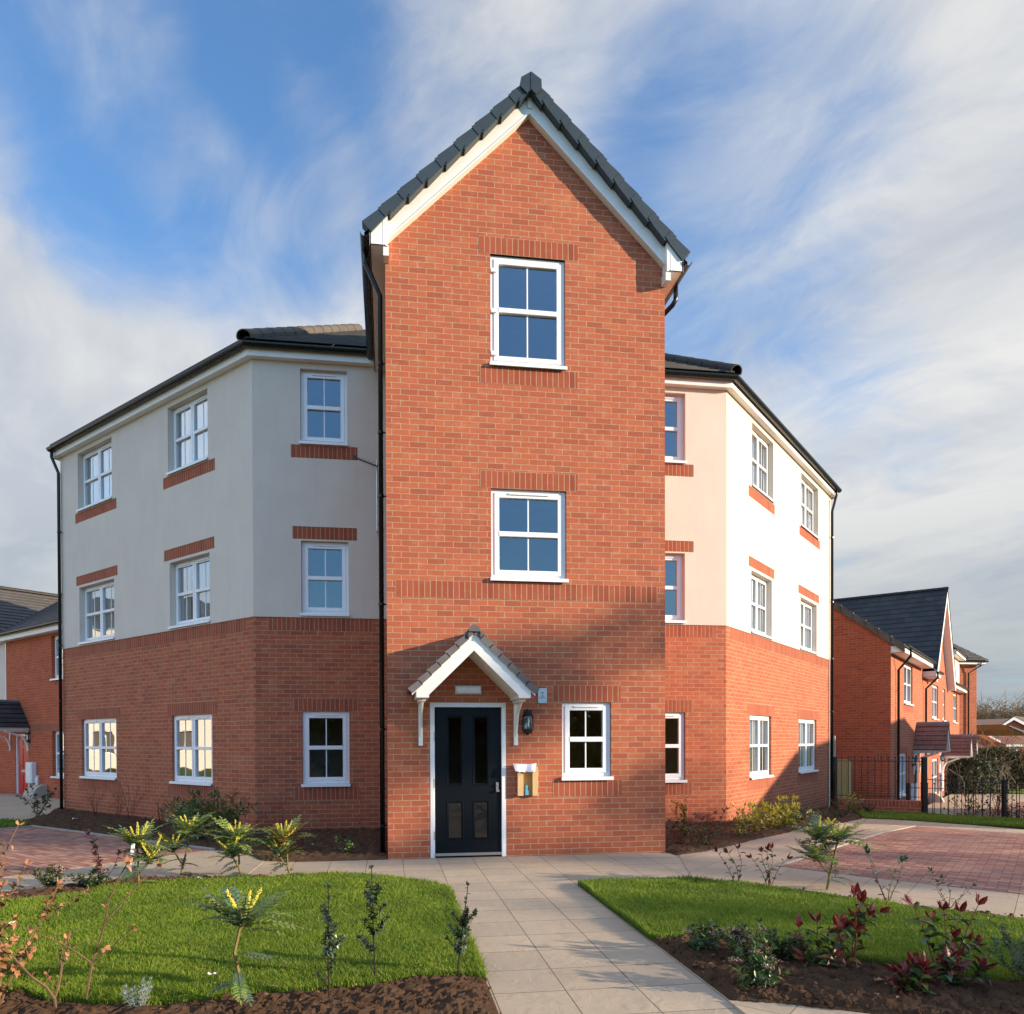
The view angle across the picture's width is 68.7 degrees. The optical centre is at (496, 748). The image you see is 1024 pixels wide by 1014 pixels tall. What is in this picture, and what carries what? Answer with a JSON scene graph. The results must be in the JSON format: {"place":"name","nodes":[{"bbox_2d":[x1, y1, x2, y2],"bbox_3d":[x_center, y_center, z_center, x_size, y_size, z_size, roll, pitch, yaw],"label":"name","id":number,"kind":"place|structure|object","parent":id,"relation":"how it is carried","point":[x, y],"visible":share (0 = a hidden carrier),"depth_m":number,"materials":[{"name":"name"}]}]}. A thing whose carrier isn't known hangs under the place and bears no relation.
{"place":"outdoors","nodes":[
{"label":"outdoors","id":0,"kind":"place"},
{"bbox_2d":[0,794,63,820],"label":"flagstone path","id":1,"kind":"structure","parent":0,"point":[13,806],"depth_m":18.15,"materials":[{"name":"grey concrete"}]},
{"bbox_2d":[23,784,46,797],"bbox_3d":[-13.024,1.294,21.125,0.650,0.520,0.390,0,1,37],"label":"ground meter cover","id":2,"kind":"object","parent":1,"relation":"on","point":[39,790],"visible":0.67,"depth_m":20.99,"materials":[{"name":"plastic"}]},
{"bbox_2d":[15,785,57,815],"bbox_3d":[-9.663,1.107,15.738,0.889,0.674,0.565,0,1,9],"label":"leafy shrub","id":3,"kind":"object","parent":1,"relation":"on","point":[36,803],"visible":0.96,"depth_m":15.74,"materials":[{"name":"green plant"}]},
{"bbox_2d":[0,827,207,877],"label":"block paving","id":4,"kind":"structure","parent":0,"point":[41,848],"depth_m":10.78,"materials":[{"name":"red brick"}]},
{"bbox_2d":[32,825,214,849],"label":"kerb","id":5,"kind":"structure","parent":4,"relation":"on","point":[200,847],"depth_m":12.39,"materials":[{"name":"grey concrete"}]},
{"bbox_2d":[0,850,278,891],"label":"flagstone path","id":6,"kind":"structure","parent":0,"point":[211,867],"depth_m":9.17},
{"bbox_2d":[0,874,283,900],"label":"earth bed","id":7,"kind":"object","parent":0,"point":[23,893],"visible":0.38,"depth_m":7.72,"materials":[{"name":"soil"}]},
{"bbox_2d":[29,862,72,887],"bbox_3d":[-4.693,1.359,7.840,0.388,0.320,0.395,0,1,32],"label":"viburnum","id":8,"kind":"object","parent":7,"relation":"on","point":[48,880],"visible":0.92,"depth_m":7.82,"materials":[{"name":"green plant"}]},
{"bbox_2d":[69,865,110,888],"bbox_3d":[-4.235,1.371,7.832,0.355,0.298,0.367,0,1,22],"label":"viburnum","id":9,"kind":"object","parent":7,"relation":"on","point":[90,881],"visible":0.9,"depth_m":7.81,"materials":[{"name":"green plant"}]},
{"bbox_2d":[84,829,122,877],"bbox_3d":[-4.183,1.167,7.956,0.355,0.663,0.378,0,1,-8],"label":"photinia","id":10,"kind":"object","parent":7,"relation":"on","point":[95,846],"visible":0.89,"depth_m":7.89,"materials":[{"name":"red plant"}]},
{"bbox_2d":[102,819,178,885],"bbox_3d":[-3.720,1.181,7.863,0.741,0.814,0.683,0,1,-8],"label":"mahonia","id":11,"kind":"object","parent":7,"relation":"on","point":[138,839],"visible":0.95,"depth_m":7.85,"materials":[{"name":"green plant"}]},
{"bbox_2d":[154,812,219,876],"bbox_3d":[-3.483,1.127,8.379,0.713,0.819,0.808,0,1,21],"label":"mahonia","id":12,"kind":"object","parent":7,"relation":"on","point":[190,829],"visible":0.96,"depth_m":8.39,"materials":[{"name":"green plant"}]},
{"bbox_2d":[203,814,266,878],"bbox_3d":[-2.924,1.126,8.405,0.800,0.787,0.693,0,1,-27],"label":"mahonia","id":13,"kind":"object","parent":7,"relation":"on","point":[237,834],"visible":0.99,"depth_m":8.31,"materials":[{"name":"green plant"}]},
{"bbox_2d":[245,814,314,874],"bbox_3d":[-2.396,1.131,8.424,0.755,0.717,0.711,0,1,33],"label":"mahonia","id":14,"kind":"object","parent":7,"relation":"on","point":[281,835],"visible":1,"depth_m":8.40,"materials":[{"name":"green plant"}]},
{"bbox_2d":[25,807,388,861],"bbox_3d":[-5.659,1.398,13.896,11.706,0.104,3.633,0,1,37],"label":"earth bed","id":15,"kind":"object","parent":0,"point":[367,847],"visible":0.59,"depth_m":11.93,"materials":[{"name":"soil"}]},
{"bbox_2d":[154,784,217,839],"bbox_3d":[-4.743,1.084,11.677,1.039,1.028,0.936,0,1,43],"label":"nandina","id":16,"kind":"object","parent":15,"relation":"on","point":[193,809],"visible":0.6,"depth_m":11.50,"materials":[{"name":"green plant"}]},
{"bbox_2d":[196,786,260,839],"bbox_3d":[-4.145,1.065,11.518,1.076,0.966,0.726,0,1,-8],"label":"nandina","id":17,"kind":"object","parent":15,"relation":"on","point":[228,813],"visible":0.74,"depth_m":11.45,"materials":[{"name":"green plant"}]},
{"bbox_2d":[0,869,488,1005],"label":"grass","id":18,"kind":"structure","parent":0,"point":[181,955],"depth_m":5.69,"materials":[{"name":"green plant"}]},
{"bbox_2d":[0,973,501,1013],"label":"earth bed","id":19,"kind":"object","parent":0,"point":[19,1001],"visible":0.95,"depth_m":4.33,"materials":[{"name":"soil"}]},
{"bbox_2d":[0,820,32,943],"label":"beech sapling","id":20,"kind":"object","parent":19,"relation":"on","point":[12,885],"visible":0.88,"depth_m":4.80,"materials":[{"name":"brown plant"}]},
{"bbox_2d":[0,931,70,1007],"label":"beech sapling","id":21,"kind":"object","parent":19,"relation":"on","point":[66,956],"visible":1,"depth_m":4.31,"materials":[{"name":"brown plant"}]},
{"bbox_2d":[0,877,90,1004],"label":"beech sapling","id":22,"kind":"object","parent":19,"relation":"on","point":[23,953],"visible":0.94,"depth_m":4.30,"materials":[{"name":"brown plant"}]},
{"bbox_2d":[27,856,163,1004],"bbox_3d":[-2.288,1.065,4.273,0.686,0.928,0.276,0,1,-8],"label":"beech sapling","id":23,"kind":"object","parent":19,"relation":"on","point":[128,860],"visible":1,"depth_m":4.33,"materials":[{"name":"brown plant"}]},
{"bbox_2d":[119,976,152,1006],"bbox_3d":[-2.062,1.431,4.294,0.198,0.204,0.190,0,1,-8],"label":"lavender","id":24,"kind":"object","parent":19,"relation":"on","point":[140,1000],"visible":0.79,"depth_m":4.27,"materials":[{"name":"silver plant"}]},
{"bbox_2d":[182,885,304,1006],"bbox_3d":[-1.459,1.199,4.373,0.684,0.784,0.574,0,1,-8],"label":"mahonia","id":25,"kind":"object","parent":19,"relation":"on","point":[239,910],"visible":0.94,"depth_m":4.34,"materials":[{"name":"green plant"}]},
{"bbox_2d":[314,882,344,997],"bbox_3d":[-0.985,1.154,4.409,0.145,0.733,0.201,-1,1,-40],"label":"young holly","id":26,"kind":"object","parent":19,"relation":"on","point":[330,946],"visible":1,"depth_m":4.39,"materials":[{"name":"green plant"}]},
{"bbox_2d":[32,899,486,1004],"bbox_3d":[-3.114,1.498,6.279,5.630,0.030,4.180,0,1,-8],"label":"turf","id":27,"kind":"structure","parent":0,"point":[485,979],"depth_m":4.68,"materials":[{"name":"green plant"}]},
{"bbox_2d":[356,865,391,977],"bbox_3d":[-0.790,1.125,4.753,0.201,0.784,0.177,0,1,35],"label":"young holly","id":28,"kind":"object","parent":27,"relation":"on","point":[371,895],"visible":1,"depth_m":4.76,"materials":[{"name":"green plant"}]},
{"bbox_2d":[444,881,477,974],"bbox_3d":[-0.228,1.190,4.882,0.191,0.648,0.185,0,1,40],"label":"young holly","id":29,"kind":"object","parent":27,"relation":"on","point":[459,948],"visible":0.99,"depth_m":4.87,"materials":[{"name":"green plant"}]},
{"bbox_2d":[249,852,742,1013],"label":"flagstone path","id":30,"kind":"structure","parent":0,"point":[550,934],"depth_m":5.99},
{"bbox_2d":[0,0,1023,716],"label":"sky","id":31,"kind":"structure","parent":0,"point":[841,181],"materials":[{"name":"blue"}]},
{"bbox_2d":[435,826,1023,857],"bbox_3d":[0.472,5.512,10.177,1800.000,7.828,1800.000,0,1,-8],"label":"ground","id":32,"kind":"structure","parent":0,"point":[490,856],"depth_m":11.00,"materials":[{"name":"grey concrete"}]},
{"bbox_2d":[0,586,61,793],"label":"terraced house","id":33,"kind":"structure","parent":32,"relation":"on","point":[17,605],"depth_m":25.18,"materials":[{"name":"brick"}]},
{"bbox_2d":[0,601,63,798],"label":"terraced house","id":34,"kind":"structure","parent":32,"relation":"on","point":[30,703],"depth_m":21.54,"materials":[{"name":"brick"}]},
{"bbox_2d":[18,736,27,794],"bbox_3d":[-13.979,0.557,22.153,0.780,1.820,0.091,0,1,37],"label":"door","id":35,"kind":"structure","parent":34,"relation":"in","point":[23,753],"depth_m":22.21,"materials":[{"name":"red paint"}]},
{"bbox_2d":[25,762,36,786],"bbox_3d":[-13.395,1.061,21.553,0.400,1.300,0.152,0,1,37],"label":"meter box","id":36,"kind":"object","parent":34,"relation":"attached to","point":[31,770],"visible":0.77,"depth_m":21.44,"materials":[{"name":"plastic"}]},
{"bbox_2d":[46,71,841,858],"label":"apartment building","id":37,"kind":"structure","parent":32,"relation":"on","point":[602,517],"depth_m":12.66,"materials":[{"name":"brick"}]},
{"bbox_2d":[76,442,111,511],"bbox_3d":[-8.548,-5.816,16.049,1.566,1.279,0.214,0,1,37],"label":"window","id":38,"kind":"structure","parent":37,"relation":"in","point":[97,464],"depth_m":16.11,"materials":[{"name":"plastic"}]},
{"bbox_2d":[77,581,114,644],"bbox_3d":[-8.506,-2.893,16.054,1.606,1.254,0.214,0,1,37],"label":"window","id":39,"kind":"structure","parent":37,"relation":"in","point":[99,599],"depth_m":16.12,"materials":[{"name":"plastic"}]},
{"bbox_2d":[79,718,116,779],"bbox_3d":[-8.499,0.017,16.054,1.596,1.294,0.164,0,1,37],"label":"window","id":40,"kind":"structure","parent":37,"relation":"in","point":[100,753],"depth_m":16.07,"materials":[{"name":"plastic"}]},
{"bbox_2d":[299,371,347,445],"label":"window","id":41,"kind":"structure","parent":37,"relation":"in","point":[327,390],"depth_m":12.88,"materials":[{"name":"plastic"}]},
{"bbox_2d":[300,542,349,616],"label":"window","id":42,"kind":"structure","parent":37,"relation":"in","point":[336,550],"depth_m":12.88,"materials":[{"name":"plastic"}]},
{"bbox_2d":[301,712,350,786],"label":"window","id":43,"kind":"structure","parent":37,"relation":"in","point":[308,781],"depth_m":12.87,"materials":[{"name":"plastic"}]},
{"bbox_2d":[433,707,500,852],"bbox_3d":[-0.389,0.427,10.034,0.913,1.939,0.093,0,1,-8],"label":"door","id":44,"kind":"structure","parent":37,"relation":"in","point":[467,792],"depth_m":10.04,"materials":[{"name":"black wood"}]},
{"bbox_2d":[455,685,481,693],"bbox_3d":[-0.375,-0.776,9.965,0.358,0.117,0.060,0,1,-8],"label":"bulkhead light","id":45,"kind":"object","parent":37,"relation":"attached to","point":[466,689],"visible":1,"depth_m":9.95,"materials":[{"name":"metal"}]},
{"bbox_2d":[517,766,537,795],"bbox_3d":[0.416,0.442,10.083,0.274,0.395,0.075,0,1,-8],"label":"wooden key box","id":46,"kind":"object","parent":37,"relation":"attached to","point":[530,779],"visible":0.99,"depth_m":10.06,"materials":[{"name":"brown wood"}]},
{"bbox_2d":[522,709,533,734],"bbox_3d":[0.428,-0.351,10.060,0.165,0.350,0.110,0,1,-8],"label":"wall lantern","id":47,"kind":"object","parent":37,"relation":"attached to","point":[527,720],"depth_m":10.08,"materials":[{"name":"black metal"}]},
{"bbox_2d":[489,254,567,370],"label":"window","id":48,"kind":"structure","parent":37,"relation":"in","point":[527,293],"depth_m":10.96,"materials":[{"name":"plastic"}]},
{"bbox_2d":[490,489,568,582],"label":"window","id":49,"kind":"structure","parent":37,"relation":"in","point":[528,528],"depth_m":11.63,"materials":[{"name":"plastic"}]},
{"bbox_2d":[561,702,613,780],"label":"window","id":50,"kind":"structure","parent":37,"relation":"in","point":[585,725],"depth_m":10.31,"materials":[{"name":"plastic"}]},
{"bbox_2d":[665,712,686,782],"bbox_3d":[3.072,-0.012,13.726,0.826,1.289,0.159,0,1,-8],"label":"window","id":51,"kind":"structure","parent":37,"relation":"in","point":[678,777],"depth_m":13.78,"materials":[{"name":"plastic"}]},
{"bbox_2d":[665,554,686,622],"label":"window","id":52,"kind":"structure","parent":37,"relation":"in","point":[678,618],"depth_m":13.79,"materials":[{"name":"plastic"}]},
{"bbox_2d":[665,395,686,463],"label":"window","id":53,"kind":"structure","parent":37,"relation":"in","point":[673,404],"depth_m":13.77,"materials":[{"name":"plastic"}]},
{"bbox_2d":[798,719,818,773],"bbox_3d":[7.574,-0.053,18.289,0.164,1.299,1.616,0,1,37],"label":"window","id":54,"kind":"structure","parent":37,"relation":"in","point":[806,727],"depth_m":18.31,"materials":[{"name":"plastic"}]},
{"bbox_2d":[800,600,817,654],"bbox_3d":[7.553,-2.955,18.287,0.214,1.244,1.486,0,1,37],"label":"window","id":55,"kind":"structure","parent":37,"relation":"in","point":[805,609],"depth_m":18.51,"materials":[{"name":"plastic"}]},
{"bbox_2d":[801,479,819,539],"bbox_3d":[7.601,-5.881,18.334,0.214,1.274,1.556,0,1,37],"label":"window","id":56,"kind":"structure","parent":37,"relation":"in","point":[806,492],"depth_m":18.55,"materials":[{"name":"plastic"}]},
{"bbox_2d":[837,759,850,797],"bbox_3d":[10.177,1.221,22.052,0.470,1.770,0.080,0,1,37],"label":"slatted screen","id":57,"kind":"object","parent":32,"relation":"on","point":[844,776],"visible":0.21,"depth_m":22.01,"materials":[{"name":"brown wood"}]},
{"bbox_2d":[837,798,920,812],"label":"wall","id":58,"kind":"structure","parent":32,"relation":"on","point":[905,806],"depth_m":17.90,"materials":[{"name":"brick"}]},
{"bbox_2d":[833,756,920,808],"bbox_3d":[9.127,0.875,17.968,1.915,1.352,0.090,0,1,23],"label":"railing","id":59,"kind":"object","parent":58,"relation":"on","point":[835,760],"visible":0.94,"depth_m":18.14,"materials":[{"name":"black metal"}]},
{"bbox_2d":[830,599,951,800],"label":"terraced house","id":60,"kind":"structure","parent":32,"relation":"on","point":[877,695],"depth_m":22.30,"materials":[{"name":"brick"}]},
{"bbox_2d":[900,753,905,797],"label":"window","id":61,"kind":"structure","parent":60,"relation":"in","point":[902,764],"depth_m":23.86,"materials":[{"name":"plastic"}]},
{"bbox_2d":[904,665,913,705],"bbox_3d":[13.300,-2.034,24.253,0.174,1.304,1.756,0,1,37],"label":"window","id":62,"kind":"structure","parent":60,"relation":"in","point":[907,670],"depth_m":24.57,"materials":[{"name":"plastic"}]},
{"bbox_2d":[833,587,972,804],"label":"terraced house","id":63,"kind":"structure","parent":32,"relation":"on","point":[919,620],"depth_m":30.39,"materials":[{"name":"brick"}]},
{"bbox_2d":[947,647,978,795],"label":"terraced house","id":64,"kind":"structure","parent":32,"relation":"on","point":[953,702],"depth_m":34.57,"materials":[{"name":"brick"}]},
{"bbox_2d":[953,644,988,747],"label":"terraced house","id":65,"kind":"structure","parent":32,"relation":"on","point":[968,667],"depth_m":36.90,"materials":[{"name":"brick"}]},
{"bbox_2d":[921,757,1023,817],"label":"railing","id":66,"kind":"object","parent":32,"relation":"on","point":[1004,783],"visible":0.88,"depth_m":17.11,"materials":[{"name":"black metal"}]},
{"bbox_2d":[976,690,1023,719],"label":"woods","id":67,"kind":"object","parent":32,"relation":"on","point":[986,714],"visible":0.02,"depth_m":153.28,"materials":[{"name":"brown plant"}]},
{"bbox_2d":[977,733,1023,756],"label":"bungalow","id":68,"kind":"object","parent":32,"relation":"on","point":[1014,741],"visible":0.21,"depth_m":44.10,"materials":[{"name":"orange tile"}]},
{"bbox_2d":[665,806,862,855],"bbox_3d":[5.490,1.489,15.447,3.202,0.380,12.004,0,1,43],"label":"earth bed","id":69,"kind":"object","parent":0,"point":[721,840],"visible":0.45,"depth_m":12.20,"materials":[{"name":"soil"}]},
{"bbox_2d":[667,797,692,837],"bbox_3d":[2.839,1.091,11.502,0.329,0.694,0.356,-1,1,-31],"label":"holly shrub","id":70,"kind":"object","parent":69,"relation":"on","point":[683,809],"visible":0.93,"depth_m":11.51,"materials":[{"name":"green plant"}]},
{"bbox_2d":[731,797,773,830],"bbox_3d":[4.321,1.131,12.546,0.731,0.641,0.485,0,1,35],"label":"aucuba","id":71,"kind":"object","parent":69,"relation":"on","point":[755,809],"visible":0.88,"depth_m":12.50,"materials":[{"name":"yellow plant"}]},
{"bbox_2d":[753,803,794,827],"bbox_3d":[4.745,1.174,12.770,0.620,0.550,0.657,0,1,41],"label":"aucuba","id":72,"kind":"object","parent":69,"relation":"on","point":[773,823],"visible":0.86,"depth_m":12.79,"materials":[{"name":"yellow plant"}]},
{"bbox_2d":[765,794,812,825],"bbox_3d":[5.090,1.131,13.227,0.756,0.634,0.770,0,1,-8],"label":"aucuba","id":73,"kind":"object","parent":69,"relation":"on","point":[786,821],"visible":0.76,"depth_m":13.14,"materials":[{"name":"yellow plant"}]},
{"bbox_2d":[728,1000,866,1013],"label":"flagstone path","id":74,"kind":"structure","parent":0,"point":[757,1008],"depth_m":4.29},
{"bbox_2d":[577,875,1023,982],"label":"turf","id":75,"kind":"structure","parent":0,"point":[623,917],"depth_m":6.61,"materials":[{"name":"green plant"}]},
{"bbox_2d":[786,811,879,889],"bbox_3d":[3.450,1.073,7.779,0.934,0.802,0.785,0,1,-8],"label":"mahonia","id":76,"kind":"object","parent":75,"relation":"on","point":[816,834],"visible":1,"depth_m":7.76,"materials":[{"name":"green plant"}]},
{"bbox_2d":[863,843,908,900],"bbox_3d":[3.825,1.197,7.251,0.592,0.562,0.245,0,1,-22],"label":"elaeagnus","id":77,"kind":"object","parent":75,"relation":"on","point":[904,858],"visible":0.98,"depth_m":7.24,"materials":[{"name":"green plant"}]},
{"bbox_2d":[652,934,1023,1013],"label":"earth bed","id":78,"kind":"object","parent":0,"point":[838,994],"visible":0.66,"depth_m":4.55,"materials":[{"name":"soil"}]},
{"bbox_2d":[683,918,726,950],"bbox_3d":[1.507,1.390,5.409,0.305,0.264,0.441,0,1,15],"label":"viburnum","id":79,"kind":"object","parent":78,"relation":"on","point":[698,941],"visible":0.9,"depth_m":5.37,"materials":[{"name":"green plant"}]},
{"bbox_2d":[716,917,770,959],"bbox_3d":[1.702,1.352,5.200,0.358,0.352,0.463,0,1,8],"label":"viburnum","id":80,"kind":"object","parent":78,"relation":"on","point":[734,937],"visible":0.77,"depth_m":5.15,"materials":[{"name":"green plant"}]},
{"bbox_2d":[727,937,790,987],"bbox_3d":[1.605,1.359,4.662,0.368,0.328,0.357,0,1,1],"label":"viburnum","id":81,"kind":"object","parent":78,"relation":"on","point":[757,976],"visible":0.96,"depth_m":4.61,"materials":[{"name":"green plant"}]},
{"bbox_2d":[762,926,814,960],"bbox_3d":[2.025,1.371,5.215,0.349,0.293,0.287,0,1,9],"label":"viburnum","id":82,"kind":"object","parent":78,"relation":"on","point":[790,943],"visible":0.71,"depth_m":5.16,"materials":[{"name":"green plant"}]},
{"bbox_2d":[791,911,854,966],"bbox_3d":[2.209,1.314,5.069,0.412,0.461,0.375,0,1,23],"label":"photinia","id":83,"kind":"object","parent":78,"relation":"on","point":[800,955],"visible":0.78,"depth_m":5.04,"materials":[{"name":"red plant"}]},
{"bbox_2d":[827,881,893,967],"bbox_3d":[2.376,1.199,5.010,0.581,0.620,0.263,-1,1,-28],"label":"photinia","id":84,"kind":"object","parent":78,"relation":"on","point":[858,928],"visible":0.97,"depth_m":5.01,"materials":[{"name":"red plant"}]},
{"bbox_2d":[883,950,939,994],"bbox_3d":[2.503,1.375,4.503,0.294,0.358,0.290,0,1,-8],"label":"photinia","id":85,"kind":"object","parent":78,"relation":"on","point":[920,970],"visible":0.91,"depth_m":4.48,"materials":[{"name":"red plant"}]},
{"bbox_2d":[900,892,987,970],"bbox_3d":[2.925,1.220,4.968,0.527,0.578,0.369,0,1,9],"label":"photinia","id":86,"kind":"object","parent":78,"relation":"on","point":[929,920],"visible":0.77,"depth_m":4.95,"materials":[{"name":"red plant"}]},
{"bbox_2d":[930,940,997,986],"bbox_3d":[2.845,1.369,4.578,0.319,0.357,0.337,-1,1,-43],"label":"photinia","id":87,"kind":"object","parent":78,"relation":"on","point":[951,964],"visible":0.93,"depth_m":4.57,"materials":[{"name":"red plant"}]},
{"bbox_2d":[967,916,1023,978],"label":"cotoneaster","id":88,"kind":"object","parent":78,"relation":"on","point":[1005,937],"visible":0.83,"depth_m":4.75,"materials":[{"name":"green plant"}]},
{"bbox_2d":[679,818,1023,916],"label":"flagstone path","id":89,"kind":"structure","parent":0,"point":[708,864],"depth_m":8.65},
{"bbox_2d":[775,825,915,866],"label":"kerb","id":90,"kind":"structure","parent":89,"relation":"on","point":[796,859],"depth_m":11.15,"materials":[{"name":"beige concrete"}]},
{"bbox_2d":[757,883,1021,919],"bbox_3d":[4.011,1.452,6.729,5.142,0.072,0.522,0,1,39],"label":"earth bed","id":91,"kind":"object","parent":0,"point":[928,907],"visible":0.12,"depth_m":6.64,"materials":[{"name":"soil"}]},
{"bbox_2d":[745,843,792,884],"bbox_3d":[2.918,1.251,8.026,0.395,0.444,0.347,0,1,-20],"label":"photinia","id":92,"kind":"object","parent":91,"relation":"on","point":[760,849],"visible":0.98,"depth_m":8.00,"materials":[{"name":"red plant"}]},
{"bbox_2d":[781,826,1023,893],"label":"block paving","id":93,"kind":"structure","parent":0,"point":[985,860],"depth_m":9.70,"materials":[{"name":"red brick"}]},
{"bbox_2d":[859,814,1023,827],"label":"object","id":94,"kind":"structure","parent":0,"point":[1009,826],"depth_m":14.84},
{"bbox_2d":[855,809,1023,826],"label":"grass","id":95,"kind":"structure","parent":94,"relation":"on","point":[979,819],"depth_m":15.87,"materials":[{"name":"green plant"}]},
{"bbox_2d":[928,792,1023,814],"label":"flagstone path","id":96,"kind":"structure","parent":0,"point":[951,805],"depth_m":27.88,"materials":[{"name":"beige concrete"}]},
{"bbox_2d":[906,782,1019,818],"bbox_3d":[13.633,1.705,17.944,6.744,1.582,0.091,0,1,34],"label":"railing","id":97,"kind":"object","parent":96,"relation":"on","point":[968,789],"visible":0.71,"depth_m":19.13,"materials":[{"name":"black metal"}]},
{"bbox_2d":[944,737,1018,796],"bbox_3d":[20.443,0.810,33.181,5.004,2.890,4.378,0,1,-8],"label":"bare hedge","id":98,"kind":"object","parent":96,"relation":"on","point":[962,769],"visible":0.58,"depth_m":32.16,"materials":[{"name":"green plant"}]},
{"bbox_2d":[976,716,1023,735],"bbox_3d":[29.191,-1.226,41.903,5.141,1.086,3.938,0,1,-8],"label":"bungalow","id":99,"kind":"object","parent":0,"point":[1015,723],"visible":0.92,"depth_m":40.83,"materials":[{"name":"brick"}]},
{"label":"turf","id":100,"kind":"structure","parent":0,"visible":0},
{"bbox_2d":[951,726,1023,789],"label":"bare hedge","id":101,"kind":"object","parent":100,"relation":"on","point":[1016,765],"visible":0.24,"depth_m":34.11,"materials":[{"name":"brown plant"}]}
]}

